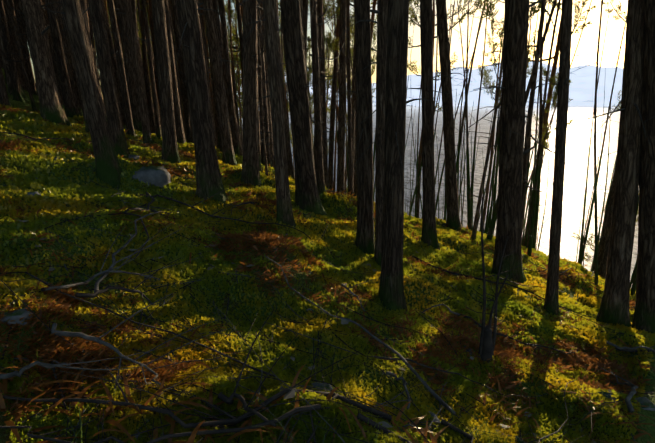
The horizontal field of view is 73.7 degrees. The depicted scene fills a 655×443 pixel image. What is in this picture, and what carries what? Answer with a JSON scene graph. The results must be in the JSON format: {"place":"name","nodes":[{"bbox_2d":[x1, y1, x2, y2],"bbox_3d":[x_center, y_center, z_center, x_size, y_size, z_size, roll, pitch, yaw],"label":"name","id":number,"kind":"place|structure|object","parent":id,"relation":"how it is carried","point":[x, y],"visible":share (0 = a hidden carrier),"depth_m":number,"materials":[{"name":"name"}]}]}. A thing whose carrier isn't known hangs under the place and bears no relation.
{"place":"outdoors","nodes":[
{"label":"outdoors","id":0,"kind":"place"},
{"bbox_2d":[0,68,654,442],"bbox_3d":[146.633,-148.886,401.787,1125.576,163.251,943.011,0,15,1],"label":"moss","id":1,"kind":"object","parent":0,"point":[4,435],"depth_m":3.77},
{"bbox_2d":[0,0,24,102],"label":"pine","id":2,"kind":"object","parent":1,"relation":"on","point":[17,94],"visible":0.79,"depth_m":14.47,"materials":[{"name":"brown plant"}]},
{"bbox_2d":[0,308,32,325],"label":"rock","id":3,"kind":"object","parent":1,"relation":"on","point":[21,313],"visible":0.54,"depth_m":2.36,"materials":[{"name":"stone"}]},
{"bbox_2d":[13,0,36,94],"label":"pine","id":4,"kind":"object","parent":1,"relation":"on","point":[25,51],"visible":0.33,"depth_m":25.46,"materials":[{"name":"brown plant"}]},
{"bbox_2d":[4,0,65,111],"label":"dead pine","id":5,"kind":"object","parent":1,"relation":"on","point":[33,104],"visible":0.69,"depth_m":13.49,"materials":[{"name":"brown plant"}]},
{"bbox_2d":[0,0,72,126],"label":"pine","id":6,"kind":"object","parent":1,"relation":"on","point":[51,107],"visible":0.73,"depth_m":9.91,"materials":[{"name":"brown plant"}]},
{"bbox_2d":[44,9,63,102],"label":"pine","id":7,"kind":"object","parent":1,"relation":"on","point":[52,49],"visible":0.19,"depth_m":22.55,"materials":[{"name":"brown plant"}]},
{"bbox_2d":[45,0,77,117],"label":"pine","id":8,"kind":"object","parent":1,"relation":"on","point":[69,107],"visible":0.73,"depth_m":13.12,"materials":[{"name":"brown plant"}]},
{"bbox_2d":[52,0,82,116],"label":"pine","id":9,"kind":"object","parent":1,"relation":"on","point":[75,97],"visible":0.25,"depth_m":14.66,"materials":[{"name":"brown plant"}]},
{"bbox_2d":[45,0,94,131],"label":"pine","id":10,"kind":"object","parent":1,"relation":"on","point":[85,14],"visible":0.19,"depth_m":9.11,"materials":[{"name":"brown plant"}]},
{"bbox_2d":[58,0,84,120],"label":"pine","id":11,"kind":"object","parent":1,"relation":"on","point":[74,65],"visible":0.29,"depth_m":11.84,"materials":[{"name":"brown plant"}]},
{"bbox_2d":[63,25,81,108],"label":"pine","id":12,"kind":"object","parent":1,"relation":"on","point":[76,87],"visible":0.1,"depth_m":27.47,"materials":[{"name":"brown plant"}]},
{"bbox_2d":[39,0,121,188],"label":"pine","id":13,"kind":"object","parent":1,"relation":"on","point":[108,169],"visible":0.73,"depth_m":5.28,"materials":[{"name":"brown plant"}]},
{"bbox_2d":[86,0,101,90],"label":"pine","id":14,"kind":"object","parent":1,"relation":"on","point":[90,26],"visible":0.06,"depth_m":24.24,"materials":[{"name":"brown plant"}]},
{"bbox_2d":[59,0,129,157],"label":"pine","id":15,"kind":"object","parent":1,"relation":"on","point":[113,115],"visible":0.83,"depth_m":7.88,"materials":[{"name":"brown plant"}]},
{"bbox_2d":[91,39,106,119],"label":"pine","id":16,"kind":"object","parent":1,"relation":"on","point":[95,65],"visible":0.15,"depth_m":19.15,"materials":[{"name":"brown plant"}]},
{"bbox_2d":[102,0,123,124],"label":"pine","id":17,"kind":"object","parent":1,"relation":"on","point":[108,35],"visible":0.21,"depth_m":20.82,"materials":[{"name":"brown plant"}]},
{"bbox_2d":[103,1,125,124],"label":"pine","id":18,"kind":"object","parent":1,"relation":"on","point":[116,70],"visible":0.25,"depth_m":25.03,"materials":[{"name":"brown plant"}]},
{"bbox_2d":[107,0,136,136],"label":"pine","id":19,"kind":"object","parent":1,"relation":"on","point":[122,75],"visible":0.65,"depth_m":11.50,"materials":[{"name":"brown plant"}]},
{"bbox_2d":[41,224,202,290],"bbox_3d":[-1.414,0.328,3.251,0.744,0.462,1.202,0,15,1],"label":"fallen branch","id":20,"kind":"object","parent":1,"relation":"on","point":[80,283],"visible":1,"depth_m":3.35,"materials":[{"name":"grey wood"}]},
{"bbox_2d":[113,0,153,131],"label":"pine","id":21,"kind":"object","parent":1,"relation":"on","point":[134,101],"visible":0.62,"depth_m":14.02,"materials":[{"name":"brown plant"}]},
{"bbox_2d":[117,0,153,144],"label":"pine","id":22,"kind":"object","parent":1,"relation":"on","point":[146,132],"visible":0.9,"depth_m":10.63,"materials":[{"name":"brown plant"}]},
{"bbox_2d":[131,0,145,75],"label":"pine","id":23,"kind":"object","parent":1,"relation":"on","point":[133,4],"visible":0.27,"depth_m":16.84,"materials":[{"name":"brown plant"}]},
{"bbox_2d":[75,258,204,327],"bbox_3d":[-1.193,0.512,3.072,0.560,0.223,0.840,8,17,29],"label":"fallen branch","id":24,"kind":"object","parent":1,"relation":"on","point":[90,295],"visible":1,"depth_m":3.08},
{"bbox_2d":[51,293,232,432],"bbox_3d":[-1.018,0.677,2.416,0.876,0.465,0.660,13,19,39],"label":"fallen branch","id":25,"kind":"object","parent":1,"relation":"on","point":[83,336],"visible":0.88,"depth_m":2.41,"materials":[{"name":"grey wood"}]},
{"bbox_2d":[137,0,155,133],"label":"pine","id":26,"kind":"object","parent":1,"relation":"on","point":[148,83],"visible":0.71,"depth_m":20.87,"materials":[{"name":"brown plant"}]},
{"bbox_2d":[137,31,155,133],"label":"pine","id":27,"kind":"object","parent":1,"relation":"on","point":[144,84],"visible":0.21,"depth_m":26.94,"materials":[{"name":"brown plant"}]},
{"bbox_2d":[136,0,159,103],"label":"pine","id":28,"kind":"object","parent":1,"relation":"on","point":[147,7],"visible":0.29,"depth_m":27.25,"materials":[{"name":"brown plant"}]},
{"bbox_2d":[135,0,161,138],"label":"pine","id":29,"kind":"object","parent":1,"relation":"on","point":[154,94],"visible":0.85,"depth_m":12.87,"materials":[{"name":"brown plant"}]},
{"bbox_2d":[139,0,158,132],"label":"pine","id":30,"kind":"object","parent":1,"relation":"on","point":[146,86],"visible":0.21,"depth_m":29.22,"materials":[{"name":"brown plant"}]},
{"bbox_2d":[132,166,170,187],"bbox_3d":[-2.359,-0.567,5.831,0.504,0.341,0.370,-3,15,-12],"label":"boulder","id":31,"kind":"object","parent":1,"relation":"on","point":[160,176],"visible":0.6,"depth_m":5.70,"materials":[{"name":"stone"}]},
{"bbox_2d":[146,0,159,96],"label":"pine","id":32,"kind":"object","parent":1,"relation":"on","point":[151,17],"visible":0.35,"depth_m":22.60,"materials":[{"name":"brown plant"}]},
{"bbox_2d":[140,0,180,162],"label":"pine","id":33,"kind":"object","parent":1,"relation":"on","point":[170,152],"visible":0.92,"depth_m":8.31,"materials":[{"name":"brown plant"}]},
{"bbox_2d":[0,0,338,159],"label":"trees","id":34,"kind":"object","parent":1,"relation":"on","point":[180,135],"depth_m":14.71,"materials":[{"name":"brown plant"}]},
{"bbox_2d":[168,0,187,141],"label":"pine","id":35,"kind":"object","parent":1,"relation":"on","point":[178,80],"visible":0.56,"depth_m":17.18,"materials":[{"name":"brown plant"}]},
{"bbox_2d":[170,0,193,143],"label":"pine","id":36,"kind":"object","parent":1,"relation":"on","point":[179,59],"visible":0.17,"depth_m":23.93,"materials":[{"name":"brown plant"}]},
{"bbox_2d":[173,24,190,142],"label":"pine","id":37,"kind":"object","parent":1,"relation":"on","point":[187,127],"visible":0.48,"depth_m":22.49,"materials":[{"name":"brown plant"}]},
{"bbox_2d":[134,0,238,204],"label":"pine","id":38,"kind":"object","parent":1,"relation":"on","point":[209,183],"visible":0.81,"depth_m":5.76,"materials":[{"name":"brown plant"}]},
{"bbox_2d":[199,0,209,73],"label":"tree","id":39,"kind":"object","parent":1,"relation":"on","point":[203,25],"visible":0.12,"depth_m":22.63,"materials":[{"name":"brown plant"}]},
{"bbox_2d":[198,0,217,148],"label":"pine","id":40,"kind":"object","parent":1,"relation":"on","point":[208,83],"visible":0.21,"depth_m":17.86,"materials":[{"name":"brown plant"}]},
{"bbox_2d":[206,9,218,147],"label":"pine","id":41,"kind":"object","parent":1,"relation":"on","point":[214,109],"visible":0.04,"depth_m":26.13,"materials":[{"name":"brown plant"}]},
{"bbox_2d":[210,0,222,151],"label":"pine","id":42,"kind":"object","parent":1,"relation":"on","point":[215,6],"visible":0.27,"depth_m":13.18,"materials":[{"name":"brown plant"}]},
{"bbox_2d":[198,0,242,165],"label":"pine","id":43,"kind":"object","parent":1,"relation":"on","point":[228,155],"visible":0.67,"depth_m":11.75,"materials":[{"name":"brown plant"}]},
{"bbox_2d":[219,17,242,155],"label":"pine","id":44,"kind":"object","parent":1,"relation":"on","point":[225,83],"visible":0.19,"depth_m":19.68,"materials":[{"name":"brown plant"}]},
{"bbox_2d":[225,0,240,116],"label":"pine","id":45,"kind":"object","parent":1,"relation":"on","point":[231,57],"visible":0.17,"depth_m":27.77,"materials":[{"name":"brown plant"}]},
{"bbox_2d":[224,2,242,150],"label":"pine","id":46,"kind":"object","parent":1,"relation":"on","point":[236,23],"visible":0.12,"depth_m":29.84,"materials":[{"name":"brown plant"}]},
{"bbox_2d":[227,0,242,152],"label":"pine","id":47,"kind":"object","parent":1,"relation":"on","point":[233,66],"visible":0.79,"depth_m":20.60,"materials":[{"name":"brown plant"}]},
{"bbox_2d":[236,0,242,55],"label":"tree","id":48,"kind":"object","parent":1,"relation":"on","point":[239,19],"visible":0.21,"depth_m":15.72,"materials":[{"name":"brown plant"}]},
{"bbox_2d":[225,0,260,148],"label":"pine","id":49,"kind":"object","parent":1,"relation":"on","point":[231,12],"visible":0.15,"depth_m":25.01,"materials":[{"name":"brown plant"}]},
{"bbox_2d":[227,0,261,186],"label":"pine","id":50,"kind":"object","parent":1,"relation":"on","point":[250,169],"visible":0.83,"depth_m":7.54,"materials":[{"name":"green plant"}]},
{"bbox_2d":[214,2,292,175],"bbox_3d":[-1.558,-2.786,8.711,1.678,5.132,1.355,4,15,24],"label":"dead pine","id":51,"kind":"object","parent":1,"relation":"on","point":[264,138],"visible":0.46,"depth_m":8.86,"materials":[{"name":"brown plant"}]},
{"bbox_2d":[239,3,269,170],"bbox_3d":[-1.263,-7.121,10.191,4.139,13.636,2.637,-5,16,-20],"label":"young pine","id":52,"kind":"object","parent":1,"relation":"on","point":[259,153],"visible":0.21,"depth_m":10.91,"materials":[{"name":"brown plant"}]},
{"bbox_2d":[242,1,271,166],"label":"pine","id":53,"kind":"object","parent":1,"relation":"on","point":[266,120],"visible":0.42,"depth_m":14.05,"materials":[{"name":"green plant"}]},
{"bbox_2d":[236,0,295,227],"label":"pine","id":54,"kind":"object","parent":1,"relation":"on","point":[284,208],"visible":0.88,"depth_m":5.44,"materials":[{"name":"brown plant"}]},
{"bbox_2d":[260,0,277,167],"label":"pine","id":55,"kind":"object","parent":1,"relation":"on","point":[268,98],"visible":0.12,"depth_m":18.39,"materials":[{"name":"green plant"}]},
{"bbox_2d":[263,0,294,178],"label":"pine","id":56,"kind":"object","parent":1,"relation":"on","point":[289,161],"visible":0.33,"depth_m":16.06,"materials":[{"name":"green plant"}]},
{"bbox_2d":[218,310,358,426],"bbox_3d":[-0.229,0.733,2.233,0.697,0.571,0.387,14,20,42],"label":"fallen branch","id":57,"kind":"object","parent":1,"relation":"on","point":[225,399],"visible":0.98,"depth_m":2.22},
{"bbox_2d":[267,0,326,215],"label":"pine","id":58,"kind":"object","parent":1,"relation":"on","point":[307,197],"visible":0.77,"depth_m":6.97,"materials":[{"name":"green plant"}]},
{"bbox_2d":[278,1,328,111],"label":"pine","id":59,"kind":"object","parent":1,"relation":"on","point":[309,45],"visible":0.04,"depth_m":27.57,"materials":[{"name":"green plant"}]},
{"bbox_2d":[279,0,328,84],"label":"pine","id":60,"kind":"object","parent":1,"relation":"on","point":[305,11],"visible":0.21,"depth_m":17.12,"materials":[{"name":"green plant"}]},
{"bbox_2d":[0,129,612,442],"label":"litter leaves","id":61,"kind":"object","parent":1,"relation":"on","point":[290,394],"visible":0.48,"depth_m":2.91,"materials":[{"name":"brown plant"}]},
{"bbox_2d":[277,0,345,188],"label":"dead pine","id":62,"kind":"object","parent":1,"relation":"on","point":[320,75],"visible":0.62,"depth_m":9.39,"materials":[{"name":"brown plant"}]},
{"bbox_2d":[300,0,323,114],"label":"pine","id":63,"kind":"object","parent":1,"relation":"on","point":[301,8],"visible":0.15,"depth_m":10.52,"materials":[{"name":"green plant"}]},
{"bbox_2d":[305,0,325,172],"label":"pine","id":64,"kind":"object","parent":1,"relation":"on","point":[320,20],"visible":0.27,"depth_m":13.76,"materials":[{"name":"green plant"}]},
{"bbox_2d":[305,0,326,193],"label":"pine","id":65,"kind":"object","parent":1,"relation":"on","point":[317,112],"visible":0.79,"depth_m":8.06,"materials":[{"name":"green plant"}]},
{"bbox_2d":[306,0,337,189],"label":"pine","id":66,"kind":"object","parent":1,"relation":"on","point":[325,153],"visible":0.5,"depth_m":16.83,"materials":[{"name":"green plant"}]},
{"bbox_2d":[312,382,332,391],"bbox_3d":[-0.044,1.088,2.816,0.161,0.086,0.115,-2,15,-9],"label":"rock","id":67,"kind":"object","parent":1,"relation":"on","point":[321,385],"visible":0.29,"depth_m":2.81,"materials":[{"name":"stone"}]},
{"bbox_2d":[307,22,338,141],"bbox_3d":[-0.290,-4.449,27.678,2.576,15.176,1.741,3,16,17],"label":"pine","id":68,"kind":"object","parent":1,"relation":"on","point":[328,74],"visible":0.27,"depth_m":26.23,"materials":[{"name":"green plant"}]},
{"bbox_2d":[0,104,654,442],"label":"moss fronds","id":69,"kind":"object","parent":1,"relation":"on","point":[68,187],"visible":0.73,"depth_m":3.87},
{"bbox_2d":[0,344,172,378],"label":"fallen branch","id":70,"kind":"object","parent":69,"relation":"on","point":[20,372],"visible":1,"depth_m":2.12,"materials":[{"name":"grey wood"}]},
{"bbox_2d":[0,120,654,442],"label":"twigs on moss","id":71,"kind":"object","parent":1,"relation":"on","point":[120,377],"visible":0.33,"depth_m":2.96,"materials":[{"name":"brown wood"}]},
{"bbox_2d":[0,106,654,442],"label":"grass","id":72,"kind":"structure","parent":1,"relation":"on","point":[3,386],"depth_m":2.36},
{"bbox_2d":[0,132,654,442],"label":"fallen branches","id":73,"kind":"object","parent":1,"relation":"on","point":[360,416],"visible":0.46,"depth_m":2.89,"materials":[{"name":"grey wood"}]},
{"bbox_2d":[310,65,347,155],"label":"pine","id":74,"kind":"object","parent":1,"relation":"on","point":[328,110],"visible":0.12,"depth_m":31.96,"materials":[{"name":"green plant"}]},
{"bbox_2d":[307,10,353,191],"bbox_3d":[0.372,-4.642,30.962,4.356,19.490,2.944,6,15,22],"label":"pine","id":75,"kind":"object","parent":1,"relation":"on","point":[335,175],"visible":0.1,"depth_m":30.82,"materials":[{"name":"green plant"}]},
{"bbox_2d":[323,0,338,129],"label":"pine","id":76,"kind":"object","parent":1,"relation":"on","point":[330,68],"visible":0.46,"depth_m":23.70,"materials":[{"name":"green plant"}]},
{"bbox_2d":[324,0,355,192],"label":"pine","id":77,"kind":"object","parent":1,"relation":"on","point":[341,141],"visible":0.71,"depth_m":15.71,"materials":[{"name":"brown plant"}]},
{"bbox_2d":[326,1,353,191],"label":"pine","id":78,"kind":"object","parent":1,"relation":"on","point":[332,124],"visible":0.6,"depth_m":20.87,"materials":[{"name":"brown plant"}]},
{"bbox_2d":[309,0,376,195],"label":"pine","id":79,"kind":"object","parent":1,"relation":"on","point":[355,168],"visible":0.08,"depth_m":26.37,"materials":[{"name":"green plant"}]},
{"bbox_2d":[332,20,353,191],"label":"pine","id":80,"kind":"object","parent":1,"relation":"on","point":[345,123],"visible":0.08,"depth_m":29.09,"materials":[{"name":"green plant"}]},
{"bbox_2d":[336,0,355,193],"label":"pine","id":81,"kind":"object","parent":1,"relation":"on","point":[349,135],"visible":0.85,"depth_m":12.98,"materials":[{"name":"brown plant"}]},
{"bbox_2d":[323,0,376,176],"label":"young pine","id":82,"kind":"object","parent":1,"relation":"on","point":[338,18],"visible":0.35,"depth_m":17.11,"materials":[{"name":"brown plant"}]},
{"bbox_2d":[342,0,376,254],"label":"pine","id":83,"kind":"object","parent":1,"relation":"on","point":[365,238],"visible":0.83,"depth_m":5.75,"materials":[{"name":"brown plant"}]},
{"bbox_2d":[345,3,376,191],"bbox_3d":[0.997,-9.515,17.491,3.671,20.317,3.999,4,16,16],"label":"pine","id":84,"kind":"object","parent":1,"relation":"on","point":[353,111],"visible":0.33,"depth_m":18.77,"materials":[{"name":"brown plant"}]},
{"bbox_2d":[351,0,376,195],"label":"pine","id":85,"kind":"object","parent":1,"relation":"on","point":[373,14],"visible":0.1,"depth_m":20.37,"materials":[{"name":"brown plant"}]},
{"bbox_2d":[341,277,388,310],"bbox_3d":[0.331,0.677,4.332,0.536,0.352,0.183,13,20,39],"label":"fallen branch","id":86,"kind":"object","parent":1,"relation":"on","point":[347,288],"visible":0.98,"depth_m":4.31,"materials":[{"name":"grey wood"}]},
{"bbox_2d":[343,0,409,266],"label":"pine","id":87,"kind":"object","parent":1,"relation":"on","point":[381,11],"visible":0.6,"depth_m":5.41,"materials":[{"name":"brown plant"}]},
{"bbox_2d":[386,371,410,409],"bbox_3d":[0.469,1.183,2.966,0.190,0.140,0.526,3,15,12],"label":"fallen branch","id":88,"kind":"object","parent":1,"relation":"on","point":[405,383],"visible":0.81,"depth_m":3.11,"materials":[{"name":"grey wood"}]},
{"bbox_2d":[378,0,429,311],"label":"pine","id":89,"kind":"object","parent":1,"relation":"on","point":[391,296],"visible":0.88,"depth_m":4.23,"materials":[{"name":"brown plant"}]},
{"bbox_2d":[370,0,483,217],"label":"pine","id":90,"kind":"object","parent":1,"relation":"on","point":[411,10],"visible":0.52,"depth_m":23.31,"materials":[{"name":"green plant"}]},
{"bbox_2d":[408,0,454,249],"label":"pine","id":91,"kind":"object","parent":1,"relation":"on","point":[429,235],"visible":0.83,"depth_m":7.06,"materials":[{"name":"brown plant"}]},
{"bbox_2d":[410,0,468,230],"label":"pine","id":92,"kind":"object","parent":1,"relation":"on","point":[452,217],"visible":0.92,"depth_m":11.91,"materials":[{"name":"brown plant"}]},
{"bbox_2d":[334,0,638,295],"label":"bare pine saplings","id":93,"kind":"object","parent":1,"relation":"on","point":[491,215],"visible":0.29,"depth_m":15.66,"materials":[{"name":"brown plant"}]},
{"bbox_2d":[452,0,551,239],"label":"young pine","id":94,"kind":"object","parent":1,"relation":"on","point":[490,7],"visible":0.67,"depth_m":10.24,"materials":[{"name":"brown plant"}]},
{"bbox_2d":[465,0,543,282],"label":"pine","id":95,"kind":"object","parent":1,"relation":"on","point":[512,128],"visible":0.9,"depth_m":6.45,"materials":[{"name":"brown plant"}]},
{"bbox_2d":[466,197,545,361],"bbox_3d":[1.530,0.597,3.867,0.748,1.659,0.361,14,20,41],"label":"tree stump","id":96,"kind":"object","parent":1,"relation":"on","point":[487,345],"visible":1,"depth_m":3.99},
{"bbox_2d":[474,17,551,228],"bbox_3d":[10.448,-3.132,26.949,3.543,18.144,5.000,3,15,12],"label":"pine","id":97,"kind":"object","parent":1,"relation":"on","point":[487,79],"visible":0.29,"depth_m":25.36,"materials":[{"name":"green plant"}]},
{"bbox_2d":[472,0,587,242],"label":"young pine","id":98,"kind":"object","parent":1,"relation":"on","point":[528,135],"visible":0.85,"depth_m":7.95,"materials":[{"name":"brown plant"}]},
{"bbox_2d":[491,0,596,245],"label":"pine","id":99,"kind":"object","parent":1,"relation":"on","point":[553,72],"visible":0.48,"depth_m":19.76,"materials":[{"name":"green plant"}]},
{"bbox_2d":[524,77,578,247],"bbox_3d":[8.420,-1.719,17.325,2.059,8.244,1.364,-8,17,-27],"label":"young pine","id":100,"kind":"object","parent":1,"relation":"on","point":[554,97],"visible":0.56,"depth_m":16.66,"materials":[{"name":"green plant"}]},
{"bbox_2d":[535,0,581,314],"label":"pine","id":101,"kind":"object","parent":1,"relation":"on","point":[551,303],"visible":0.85,"depth_m":5.21,"materials":[{"name":"brown plant"}]},
{"bbox_2d":[571,201,606,272],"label":"young pine","id":102,"kind":"object","parent":1,"relation":"on","point":[588,242],"visible":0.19,"depth_m":25.43,"materials":[{"name":"green plant"}]},
{"bbox_2d":[588,27,625,277],"bbox_3d":[10.664,-6.755,13.123,4.040,20.355,6.839,3,15,9],"label":"pine","id":103,"kind":"object","parent":1,"relation":"on","point":[603,254],"visible":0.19,"depth_m":15.08,"materials":[{"name":"brown plant"}]},
{"bbox_2d":[590,0,626,269],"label":"pine","id":104,"kind":"object","parent":1,"relation":"on","point":[618,18],"visible":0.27,"depth_m":20.18,"materials":[{"name":"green plant"}]},
{"bbox_2d":[569,0,654,326],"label":"pine","id":105,"kind":"object","parent":1,"relation":"on","point":[614,308],"visible":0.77,"depth_m":5.41,"materials":[{"name":"brown plant"}]},
{"bbox_2d":[606,341,654,351],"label":"fallen branch","id":106,"kind":"object","parent":1,"relation":"on","point":[618,347],"visible":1,"depth_m":4.75,"materials":[{"name":"grey wood"}]},
{"bbox_2d":[632,0,654,333],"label":"pine","id":107,"kind":"object","parent":1,"relation":"on","point":[644,315],"visible":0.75,"depth_m":5.33,"materials":[{"name":"brown plant"}]},
{"bbox_2d":[632,397,654,410],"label":"rock","id":108,"kind":"object","parent":1,"relation":"on","point":[644,401],"visible":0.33,"depth_m":3.66,"materials":[{"name":"stone"}]},
{"bbox_2d":[28,0,627,99],"label":"sky","id":109,"kind":"structure","parent":0,"point":[613,38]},
{"bbox_2d":[235,62,622,105],"bbox_3d":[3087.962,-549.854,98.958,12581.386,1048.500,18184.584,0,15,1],"label":"mountains","id":110,"kind":"structure","parent":0,"point":[581,87],"depth_m":5034.54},
{"bbox_2d":[238,106,638,286],"bbox_3d":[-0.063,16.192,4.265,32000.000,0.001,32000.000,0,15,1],"label":"fjord water","id":111,"kind":"structure","parent":0,"point":[574,186],"depth_m":124.08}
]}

